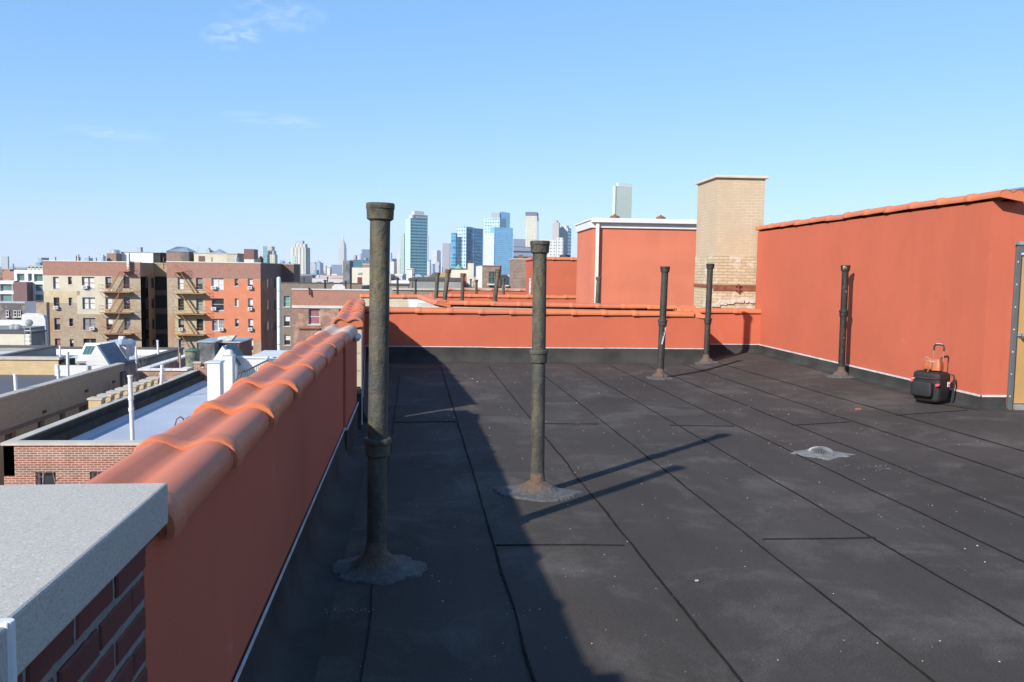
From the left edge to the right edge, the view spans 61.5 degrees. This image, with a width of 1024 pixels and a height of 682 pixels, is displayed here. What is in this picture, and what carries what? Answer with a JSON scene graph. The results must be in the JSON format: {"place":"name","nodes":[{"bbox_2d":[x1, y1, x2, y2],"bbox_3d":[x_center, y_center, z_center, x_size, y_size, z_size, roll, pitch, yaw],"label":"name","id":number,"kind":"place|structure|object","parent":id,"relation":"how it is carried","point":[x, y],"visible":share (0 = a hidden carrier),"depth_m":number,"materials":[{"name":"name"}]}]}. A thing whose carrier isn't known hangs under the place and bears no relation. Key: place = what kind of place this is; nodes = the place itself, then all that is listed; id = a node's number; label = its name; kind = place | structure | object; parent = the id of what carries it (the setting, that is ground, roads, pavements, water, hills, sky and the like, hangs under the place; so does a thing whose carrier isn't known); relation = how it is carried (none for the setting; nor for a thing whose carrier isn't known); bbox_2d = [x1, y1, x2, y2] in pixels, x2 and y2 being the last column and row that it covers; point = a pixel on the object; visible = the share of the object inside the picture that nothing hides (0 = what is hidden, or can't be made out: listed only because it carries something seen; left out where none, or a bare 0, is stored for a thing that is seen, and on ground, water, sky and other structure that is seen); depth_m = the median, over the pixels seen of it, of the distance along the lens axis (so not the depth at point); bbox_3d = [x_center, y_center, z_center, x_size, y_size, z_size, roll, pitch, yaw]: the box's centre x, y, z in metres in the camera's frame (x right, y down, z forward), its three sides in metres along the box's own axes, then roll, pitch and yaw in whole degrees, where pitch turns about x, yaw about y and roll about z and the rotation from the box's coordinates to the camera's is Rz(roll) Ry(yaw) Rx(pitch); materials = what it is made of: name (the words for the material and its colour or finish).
{"place":"outdoors","nodes":[
{"label":"outdoors","id":0,"kind":"place"},
{"bbox_2d":[0,301,24,319],"bbox_3d":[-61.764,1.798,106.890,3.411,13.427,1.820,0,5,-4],"label":"house","id":1,"kind":"structure","parent":0,"point":[12,310],"depth_m":105.80,"materials":[{"name":"brick"}]},
{"bbox_2d":[0,325,44,329],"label":"building","id":2,"kind":"structure","parent":0,"point":[26,327],"depth_m":85.15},
{"bbox_2d":[0,329,46,344],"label":"building","id":3,"kind":"structure","parent":0,"point":[15,337],"depth_m":72.42,"materials":[{"name":"paint"}]},
{"bbox_2d":[25,301,41,312],"bbox_3d":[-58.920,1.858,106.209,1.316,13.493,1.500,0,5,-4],"label":"house","id":4,"kind":"structure","parent":0,"point":[30,306],"depth_m":105.00,"materials":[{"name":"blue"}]},
{"bbox_2d":[21,313,48,344],"bbox_3d":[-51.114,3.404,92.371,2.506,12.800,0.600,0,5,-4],"label":"building","id":5,"kind":"structure","parent":0,"point":[38,319],"depth_m":91.67,"materials":[{"name":"white paint"}]},
{"bbox_2d":[36,302,50,344],"bbox_3d":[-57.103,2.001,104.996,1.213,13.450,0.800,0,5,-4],"label":"house","id":6,"kind":"structure","parent":0,"point":[43,308],"depth_m":104.18,"materials":[{"name":"beige brick"}]},
{"bbox_2d":[0,363,126,484],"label":"brick building","id":7,"kind":"structure","parent":0,"point":[33,402],"depth_m":35.44,"materials":[{"name":"brick"}]},
{"bbox_2d":[0,356,74,374],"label":"parapet wall","id":8,"kind":"structure","parent":7,"relation":"on","point":[29,365],"depth_m":42.79,"materials":[{"name":"paint"}]},
{"bbox_2d":[54,365,106,375],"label":"parapet wall","id":9,"kind":"structure","parent":7,"relation":"on","point":[74,369],"depth_m":42.54,"materials":[{"name":"white paint"}]},
{"bbox_2d":[0,370,207,484],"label":"brick building","id":10,"kind":"structure","parent":0,"point":[83,447],"depth_m":27.79,"materials":[{"name":"red brick"}]},
{"bbox_2d":[37,472,55,484],"bbox_3d":[-13.574,5.490,25.255,0.571,3.415,0.070,0,5,-4],"label":"window","id":11,"kind":"structure","parent":10,"relation":"in","point":[48,479],"depth_m":25.15,"materials":[{"name":"grey glass"}]},
{"bbox_2d":[127,375,134,439],"bbox_3d":[-11.807,2.253,26.671,0.183,2.399,0.163,0,5,-4],"label":"plastic pipe","id":12,"kind":"object","parent":10,"relation":"on","point":[131,406],"visible":0.91,"depth_m":26.61,"materials":[{"name":"white paint"}]},
{"bbox_2d":[193,361,206,380],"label":"parapet wall","id":13,"kind":"structure","parent":10,"relation":"on","point":[198,366],"depth_m":43.23,"materials":[{"name":"red brick"}]},
{"bbox_2d":[206,360,224,400],"bbox_3d":[-12.317,1.777,35.736,0.596,1.911,0.656,0,5,-4],"label":"chimney","id":14,"kind":"object","parent":10,"relation":"on","point":[215,379],"visible":0.96,"depth_m":35.45,"materials":[{"name":"white paint"}]},
{"bbox_2d":[213,343,243,379],"bbox_3d":[-13.323,1.234,40.560,1.181,2.208,2.400,0,5,-4],"label":"roof monitor","id":15,"kind":"object","parent":10,"relation":"on","point":[234,348],"visible":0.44,"depth_m":39.98,"materials":[{"name":"white paint"}]},
{"bbox_2d":[223,349,235,392],"bbox_3d":[-12.267,1.482,37.320,0.484,2.253,0.644,0,5,-4],"label":"chimney","id":16,"kind":"object","parent":10,"relation":"on","point":[229,363],"visible":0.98,"depth_m":37.05,"materials":[{"name":"white paint"}]},
{"bbox_2d":[235,360,267,381],"bbox_3d":[-9.300,1.942,30.988,0.246,2.134,4.134,1,4,0],"label":"railing","id":17,"kind":"object","parent":10,"relation":"on","point":[245,371],"visible":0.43,"depth_m":30.01,"materials":[{"name":"metal"}]},
{"bbox_2d":[106,250,121,260],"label":"tank tower","id":18,"kind":"structure","parent":0,"point":[114,255],"depth_m":119.86,"materials":[{"name":"brick"}]},
{"bbox_2d":[87,377,159,408],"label":"crenellated wall","id":19,"kind":"structure","parent":0,"point":[103,398],"depth_m":34.15,"materials":[{"name":"beige brick"}]},
{"bbox_2d":[42,260,299,354],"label":"apartment building","id":20,"kind":"structure","parent":0,"point":[154,301],"depth_m":117.04,"materials":[{"name":"beige brick"}]},
{"bbox_2d":[82,277,94,289],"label":"window","id":21,"kind":"structure","parent":20,"relation":"in","point":[88,281],"depth_m":116.09,"materials":[{"name":"white glass"}]},
{"bbox_2d":[82,297,95,309],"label":"window","id":22,"kind":"structure","parent":20,"relation":"in","point":[88,302],"depth_m":116.32,"materials":[{"name":"white glass"}]},
{"bbox_2d":[82,318,95,330],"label":"window","id":23,"kind":"structure","parent":20,"relation":"in","point":[88,322],"depth_m":116.51,"materials":[{"name":"grey glass"}]},
{"bbox_2d":[98,264,133,338],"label":"fire escape","id":24,"kind":"object","parent":20,"relation":"attached to","point":[118,295],"visible":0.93,"depth_m":115.49,"materials":[{"name":"metal"}]},
{"bbox_2d":[121,252,165,262],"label":"roof shed","id":25,"kind":"structure","parent":20,"relation":"on","point":[149,257],"depth_m":121.97,"materials":[{"name":"white paint"}]},
{"bbox_2d":[166,247,197,264],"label":"bulkhead","id":26,"kind":"object","parent":20,"relation":"on","point":[180,254],"visible":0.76,"depth_m":120.42,"materials":[{"name":"brick"}]},
{"bbox_2d":[172,265,205,347],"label":"fire escape","id":27,"kind":"object","parent":20,"relation":"attached to","point":[188,304],"visible":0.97,"depth_m":116.15,"materials":[{"name":"metal"}]},
{"bbox_2d":[211,278,223,289],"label":"window","id":28,"kind":"structure","parent":20,"relation":"in","point":[219,282],"depth_m":117.34,"materials":[{"name":"white glass"}]},
{"bbox_2d":[211,298,223,310],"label":"window","id":29,"kind":"structure","parent":20,"relation":"in","point":[216,302],"depth_m":117.57,"materials":[{"name":"grey glass"}]},
{"bbox_2d":[212,319,224,331],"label":"window","id":30,"kind":"structure","parent":20,"relation":"in","point":[216,323],"depth_m":117.77,"materials":[{"name":"white glass"}]},
{"bbox_2d":[193,249,243,261],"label":"bulkhead","id":31,"kind":"object","parent":20,"relation":"on","point":[219,255],"visible":0.57,"depth_m":120.76,"materials":[{"name":"paint"}]},
{"bbox_2d":[0,267,342,274],"bbox_3d":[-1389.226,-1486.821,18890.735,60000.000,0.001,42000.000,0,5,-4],"label":"ground","id":32,"kind":"structure","parent":0,"point":[26,268],"depth_m":7390.36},
{"bbox_2d":[0,270,43,301],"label":"modern building","id":33,"kind":"structure","parent":32,"relation":"on","point":[25,285],"depth_m":153.39,"materials":[{"name":"white paint"}]},
{"bbox_2d":[0,345,57,355],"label":"building","id":34,"kind":"structure","parent":32,"relation":"on","point":[27,350],"depth_m":51.92,"materials":[{"name":"white"}]},
{"bbox_2d":[56,346,183,383],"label":"building","id":35,"kind":"structure","parent":32,"relation":"on","point":[150,355],"depth_m":52.63,"materials":[{"name":"paint"}]},
{"bbox_2d":[76,342,127,364],"bbox_3d":[-21.787,0.991,46.004,2.094,1.820,3.300,0,5,-4],"label":"skylight monitor","id":36,"kind":"object","parent":35,"relation":"on","point":[100,353],"visible":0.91,"depth_m":45.12,"materials":[{"name":"white paint"}]},
{"bbox_2d":[100,339,135,356],"bbox_3d":[-22.870,0.448,49.884,1.177,1.022,2.540,0,5,-4],"label":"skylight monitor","id":37,"kind":"object","parent":35,"relation":"on","point":[132,347],"visible":0.24,"depth_m":50.50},
{"bbox_2d":[116,336,131,360],"bbox_3d":[-21.215,0.707,47.020,0.743,1.925,0.655,5,6,42],"label":"chimney","id":38,"kind":"object","parent":35,"relation":"on","point":[123,342],"visible":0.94,"depth_m":46.80,"materials":[{"name":"white paint"}]},
{"bbox_2d":[85,350,175,392],"bbox_3d":[-18.131,7.394,41.916,6.840,13.700,6.136,3,5,25],"label":"bare tree","id":39,"kind":"object","parent":32,"relation":"on","point":[137,369],"visible":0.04,"depth_m":41.45,"materials":[{"name":"brown plant"}]},
{"bbox_2d":[138,354,192,380],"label":"building","id":40,"kind":"structure","parent":32,"relation":"on","point":[176,370],"depth_m":43.45,"materials":[{"name":"red brick"}]},
{"bbox_2d":[184,347,200,369],"bbox_3d":[-16.615,1.266,44.746,0.850,1.895,0.828,0,5,-4],"label":"vent stack","id":41,"kind":"object","parent":40,"relation":"on","point":[192,354],"visible":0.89,"depth_m":44.42,"materials":[{"name":"metal"}]},
{"bbox_2d":[2,271,475,287],"bbox_3d":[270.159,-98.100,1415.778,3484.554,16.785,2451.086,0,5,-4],"label":"distant rooftops","id":42,"kind":"object","parent":32,"relation":"on","point":[9,275],"visible":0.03,"depth_m":198.05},
{"bbox_2d":[236,351,285,378],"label":"white building","id":43,"kind":"structure","parent":32,"relation":"on","point":[247,362],"depth_m":40.43,"materials":[{"name":"paint"}]},
{"bbox_2d":[252,350,289,355],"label":"building","id":44,"kind":"structure","parent":32,"relation":"on","point":[269,350],"depth_m":60.84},
{"bbox_2d":[197,338,221,365],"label":"shed","id":45,"kind":"structure","parent":44,"relation":"on","point":[208,348],"depth_m":46.13,"materials":[{"name":"metal"}]},
{"bbox_2d":[218,335,252,355],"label":"shed","id":46,"kind":"structure","parent":44,"relation":"on","point":[244,344],"depth_m":47.93,"materials":[{"name":"white paint"}]},
{"bbox_2d":[277,277,281,349],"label":"flue","id":47,"kind":"object","parent":32,"relation":"on","point":[279,344],"visible":0.59,"depth_m":101.14,"materials":[{"name":"white paint"}]},
{"bbox_2d":[292,288,368,346],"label":"apartment building","id":48,"kind":"structure","parent":32,"relation":"on","point":[315,311],"depth_m":71.05,"materials":[{"name":"red brick"}]},
{"bbox_2d":[308,309,320,325],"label":"window","id":49,"kind":"structure","parent":48,"relation":"in","point":[314,314],"depth_m":71.24,"materials":[{"name":"pink glass"}]},
{"bbox_2d":[339,236,346,272],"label":"art deco tower","id":50,"kind":"structure","parent":32,"relation":"on","point":[342,252],"depth_m":7886.74,"materials":[{"name":"stone"}]},
{"bbox_2d":[405,211,427,274],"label":"tower","id":51,"kind":"structure","parent":32,"relation":"on","point":[416,231],"depth_m":2387.59,"materials":[{"name":"glass"}]},
{"bbox_3d":[4.383,9.399,5.773,13.250,15.980,27.350,0,5,-4],"label":"apartment building","id":52,"kind":"object","parent":32,"relation":"on","visible":0},
{"bbox_2d":[0,483,167,681],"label":"brick parapet","id":53,"kind":"structure","parent":52,"relation":"on","point":[72,587],"depth_m":1.69,"materials":[{"name":"stone"}]},
{"bbox_2d":[85,324,366,681],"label":"parapet wall","id":54,"kind":"structure","parent":52,"relation":"on","point":[260,472],"depth_m":3.59,"materials":[{"name":"red paint"}]},
{"bbox_2d":[331,299,368,428],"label":"parapet wall","id":55,"kind":"structure","parent":52,"relation":"on","point":[352,312],"depth_m":10.03,"materials":[{"name":"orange paint"}]},
{"bbox_2d":[365,306,704,364],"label":"parapet wall","id":56,"kind":"structure","parent":52,"relation":"on","point":[471,335],"depth_m":16.92,"materials":[{"name":"red paint"}]},
{"bbox_2d":[314,353,1023,681],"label":"roof deck","id":57,"kind":"structure","parent":52,"relation":"on","point":[909,593],"depth_m":5.85,"materials":[{"name":"asphalt"}]},
{"bbox_2d":[331,202,426,585],"bbox_3d":[-0.772,0.293,4.976,0.576,2.166,0.511,0,5,-4],"label":"vent pipe","id":58,"kind":"object","parent":57,"relation":"on","point":[376,563],"visible":0.98,"depth_m":4.94,"materials":[{"name":"metal"}]},
{"bbox_2d":[493,240,582,501],"bbox_3d":[0.190,0.230,6.797,0.673,2.034,0.455,3,5,27],"label":"vent pipe","id":59,"kind":"object","parent":57,"relation":"on","point":[537,487],"visible":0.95,"depth_m":6.76,"materials":[{"name":"metal"}]},
{"bbox_2d":[646,266,673,379],"bbox_3d":[2.541,-0.300,14.603,0.447,1.932,0.434,0,5,-4],"label":"vent pipe","id":60,"kind":"object","parent":57,"relation":"on","point":[659,374],"visible":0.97,"depth_m":14.55,"materials":[{"name":"metal"}]},
{"bbox_2d":[338,361,1015,679],"bbox_3d":[2.085,0.994,9.265,6.856,0.123,14.964,0,5,-4],"label":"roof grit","id":61,"kind":"object","parent":57,"relation":"on","point":[697,487],"visible":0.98,"depth_m":7.57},
{"bbox_2d":[695,263,717,363],"bbox_3d":[3.861,-0.525,17.003,0.490,2.007,0.425,0,5,-4],"label":"vent pipe","id":62,"kind":"object","parent":57,"relation":"on","point":[706,359],"visible":0.98,"depth_m":16.95,"materials":[{"name":"metal"}]},
{"bbox_2d":[791,446,854,459],"bbox_3d":[3.076,1.098,8.555,0.486,0.091,0.479,-3,6,-42],"label":"roof drain","id":63,"kind":"object","parent":57,"relation":"on","point":[825,453],"visible":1,"depth_m":8.49,"materials":[{"name":"metal"}]},
{"bbox_2d":[826,265,853,377],"bbox_3d":[5.440,-0.307,14.117,0.452,1.870,0.382,2,5,11],"label":"vent pipe","id":64,"kind":"object","parent":57,"relation":"on","point":[840,372],"visible":0.98,"depth_m":14.08,"materials":[{"name":"black metal"}]},
{"bbox_2d":[910,343,955,402],"bbox_3d":[5.501,0.414,11.291,0.396,0.765,0.457,-2,5,-32],"label":"rolling suitcase","id":65,"kind":"object","parent":57,"relation":"on","point":[930,386],"visible":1,"depth_m":11.18,"materials":[{"name":"black fabric"}]},
{"bbox_2d":[923,357,943,371],"bbox_3d":[5.513,0.313,11.264,0.169,0.213,0.222,-3,6,-38],"label":"handbag","id":66,"kind":"object","parent":65,"relation":"on","point":[936,364],"visible":1,"depth_m":11.22,"materials":[{"name":"orange leather"}]},
{"bbox_2d":[673,307,760,355],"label":"parapet wall","id":67,"kind":"structure","parent":52,"relation":"on","point":[734,330],"depth_m":18.43,"materials":[{"name":"red paint"}]},
{"bbox_2d":[753,189,1023,411],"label":"stair bulkhead","id":68,"kind":"object","parent":52,"relation":"on","point":[925,277],"visible":0.94,"depth_m":12.54,"materials":[{"name":"red paint"}]},
{"bbox_2d":[1013,255,1023,402],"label":"door","id":69,"kind":"structure","parent":68,"relation":"in","point":[1018,389],"depth_m":10.82,"materials":[{"name":"beige paint"}]},
{"bbox_2d":[244,249,257,261],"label":"tank house","id":70,"kind":"structure","parent":0,"point":[250,255],"depth_m":121.06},
{"bbox_2d":[258,246,277,262],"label":"tower","id":71,"kind":"structure","parent":0,"point":[268,254],"depth_m":2203.94,"materials":[{"name":"teal glass"}]},
{"bbox_2d":[291,241,309,274],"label":"tower","id":72,"kind":"structure","parent":0,"point":[300,250],"depth_m":2113.16,"materials":[{"name":"concrete"}]},
{"bbox_2d":[281,282,368,349],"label":"apartment building","id":73,"kind":"structure","parent":0,"point":[286,320],"depth_m":103.42,"materials":[{"name":"brown brick"}]},
{"bbox_2d":[352,267,369,284],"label":"bulkhead","id":74,"kind":"object","parent":73,"relation":"on","point":[360,275],"visible":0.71,"depth_m":116.46,"materials":[{"name":"paint"}]},
{"bbox_2d":[331,265,341,274],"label":"tower","id":75,"kind":"structure","parent":0,"point":[336,269],"depth_m":2859.01,"materials":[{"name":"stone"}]},
{"bbox_2d":[343,260,352,282],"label":"distant building","id":76,"kind":"structure","parent":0,"point":[347,270],"depth_m":147.88,"materials":[{"name":"concrete"}]},
{"bbox_2d":[350,260,369,267],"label":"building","id":77,"kind":"structure","parent":0,"point":[357,263],"depth_m":1583.31,"materials":[{"name":"teal glass"}]},
{"bbox_2d":[400,233,404,273],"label":"tower","id":78,"kind":"structure","parent":0,"point":[402,253],"depth_m":2424.08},
{"bbox_2d":[408,277,460,289],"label":"building","id":79,"kind":"structure","parent":0,"point":[425,282],"depth_m":49.69,"materials":[{"name":"concrete"}]},
{"bbox_2d":[450,265,467,287],"bbox_3d":[-3.828,-3.358,62.292,1.292,4.324,5.150,0,5,-4],"label":"bulkhead","id":80,"kind":"object","parent":79,"relation":"on","point":[457,271],"visible":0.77,"depth_m":59.71,"materials":[{"name":"concrete"}]},
{"bbox_2d":[468,261,473,287],"bbox_3d":[-2.888,-3.271,59.678,0.397,4.586,1.200,0,5,-4],"label":"chimney","id":81,"kind":"object","parent":80,"relation":"attached to","point":[470,269],"visible":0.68,"depth_m":58.97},
{"bbox_2d":[442,243,450,271],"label":"tower","id":82,"kind":"structure","parent":0,"point":[446,254],"depth_m":6457.33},
{"bbox_2d":[451,227,482,276],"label":"tower","id":83,"kind":"structure","parent":0,"point":[466,244],"depth_m":1902.49,"materials":[{"name":"blue glass"}]},
{"bbox_2d":[476,265,500,287],"bbox_3d":[-1.527,-2.636,54.160,1.407,4.225,4.770,0,5,-4],"label":"bulkhead","id":84,"kind":"object","parent":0,"point":[485,276],"visible":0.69,"depth_m":51.86,"materials":[{"name":"brick"}]},
{"bbox_2d":[484,212,509,264],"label":"tower","id":85,"kind":"structure","parent":0,"point":[499,219],"depth_m":2105.91,"materials":[{"name":"blue glass"}]},
{"bbox_2d":[485,227,512,274],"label":"tower","id":86,"kind":"structure","parent":0,"point":[498,245],"depth_m":1806.37,"materials":[{"name":"blue glass"}]},
{"bbox_2d":[0,0,1023,270],"label":"sky","id":87,"kind":"structure","parent":0,"point":[230,126],"materials":[{"name":"blue"}]},
{"bbox_2d":[509,255,525,287],"bbox_3d":[0.348,-2.274,46.617,0.847,4.738,3.060,0,5,-4],"label":"chimney","id":88,"kind":"object","parent":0,"point":[517,279],"visible":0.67,"depth_m":45.03,"materials":[{"name":"brick"}]},
{"bbox_2d":[513,239,532,257],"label":"tower","id":89,"kind":"structure","parent":0,"point":[519,248],"depth_m":1102.50,"materials":[{"name":"stone"}]},
{"bbox_2d":[525,212,538,246],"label":"tower","id":90,"kind":"structure","parent":0,"point":[531,226],"depth_m":1897.39,"materials":[{"name":"concrete"}]},
{"bbox_2d":[544,238,563,256],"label":"tower","id":91,"kind":"structure","parent":0,"point":[556,248],"depth_m":1501.26,"materials":[{"name":"concrete"}]},
{"bbox_2d":[552,220,559,239],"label":"tower","id":92,"kind":"structure","parent":0,"point":[556,230],"depth_m":1900.63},
{"bbox_2d":[560,225,570,256],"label":"tower","id":93,"kind":"structure","parent":0,"point":[565,232],"depth_m":1955.51,"materials":[{"name":"blue glass"}]},
{"bbox_2d":[612,183,631,217],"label":"tower","id":94,"kind":"structure","parent":0,"point":[622,201],"depth_m":1509.44,"materials":[{"name":"white glass"}]},
{"bbox_3d":[2.075,7.496,29.316,13.400,16.020,17.200,0,5,-4],"label":"apartment building","id":95,"kind":"object","parent":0,"visible":0},
{"bbox_2d":[360,294,422,306],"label":"parapet wall","id":96,"kind":"structure","parent":95,"relation":"on","point":[398,300],"depth_m":25.40,"materials":[{"name":"paint"}]},
{"bbox_2d":[392,288,448,302],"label":"parapet wall","id":97,"kind":"structure","parent":95,"relation":"on","point":[423,291],"depth_m":36.73,"materials":[{"name":"paint"}]},
{"bbox_2d":[408,294,450,307],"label":"parapet wall","id":98,"kind":"structure","parent":95,"relation":"on","point":[427,298],"depth_m":21.52,"materials":[{"name":"tile"}]},
{"bbox_2d":[434,272,439,305],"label":"vent pipe","id":99,"kind":"object","parent":95,"relation":"on","point":[437,274],"visible":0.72,"depth_m":21.84,"materials":[{"name":"metal"}]},
{"bbox_2d":[443,269,450,299],"bbox_3d":[-1.652,-0.832,20.935,0.342,1.844,0.155,0,5,-4],"label":"vent pipe","id":100,"kind":"object","parent":95,"relation":"on","point":[446,282],"visible":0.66,"depth_m":20.85,"materials":[{"name":"metal"}]},
{"bbox_2d":[460,273,465,300],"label":"vent pipe","id":101,"kind":"object","parent":95,"relation":"on","point":[463,275],"visible":0.5,"depth_m":22.89,"materials":[{"name":"metal"}]},
{"bbox_2d":[449,287,525,294],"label":"parapet wall","id":102,"kind":"structure","parent":95,"relation":"on","point":[518,291],"depth_m":36.96,"materials":[{"name":"paint"}]},
{"bbox_2d":[492,269,500,300],"bbox_3d":[-0.470,-1.034,23.521,0.345,1.874,0.175,0,5,-4],"label":"vent pipe","id":103,"kind":"object","parent":95,"relation":"on","point":[496,283],"visible":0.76,"depth_m":23.43,"materials":[{"name":"metal"}]},
{"bbox_2d":[429,293,575,304],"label":"parapet wall","id":104,"kind":"structure","parent":95,"relation":"on","point":[523,298],"depth_m":27.24,"materials":[{"name":"paint"}]},
{"bbox_2d":[524,257,576,294],"bbox_3d":[1.478,-1.710,29.565,1.891,2.316,2.962,0,5,-4],"label":"bulkhead","id":105,"kind":"object","parent":95,"relation":"on","point":[561,277],"visible":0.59,"depth_m":28.13,"materials":[{"name":"paint"}]},
{"bbox_2d":[438,300,695,310],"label":"parapet wall","id":106,"kind":"structure","parent":95,"relation":"on","point":[525,305],"depth_m":19.98,"materials":[{"name":"red brick"}]},
{"bbox_2d":[595,277,601,302],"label":"vent pipe","id":107,"kind":"object","parent":95,"relation":"on","point":[598,284],"visible":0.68,"depth_m":21.44,"materials":[{"name":"metal"}]},
{"bbox_2d":[575,218,696,304],"bbox_3d":[3.392,-1.718,24.258,2.913,3.259,2.950,0,5,-4],"label":"bulkhead","id":108,"kind":"object","parent":95,"relation":"on","point":[625,259],"visible":0.64,"depth_m":22.93,"materials":[{"name":"paint"}]},
{"bbox_2d":[693,175,768,308],"bbox_3d":[4.898,-1.433,19.543,1.181,4.431,1.630,0,5,-4],"label":"chimney","id":109,"kind":"object","parent":95,"relation":"on","point":[730,213],"visible":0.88,"depth_m":18.78,"materials":[{"name":"brick"}]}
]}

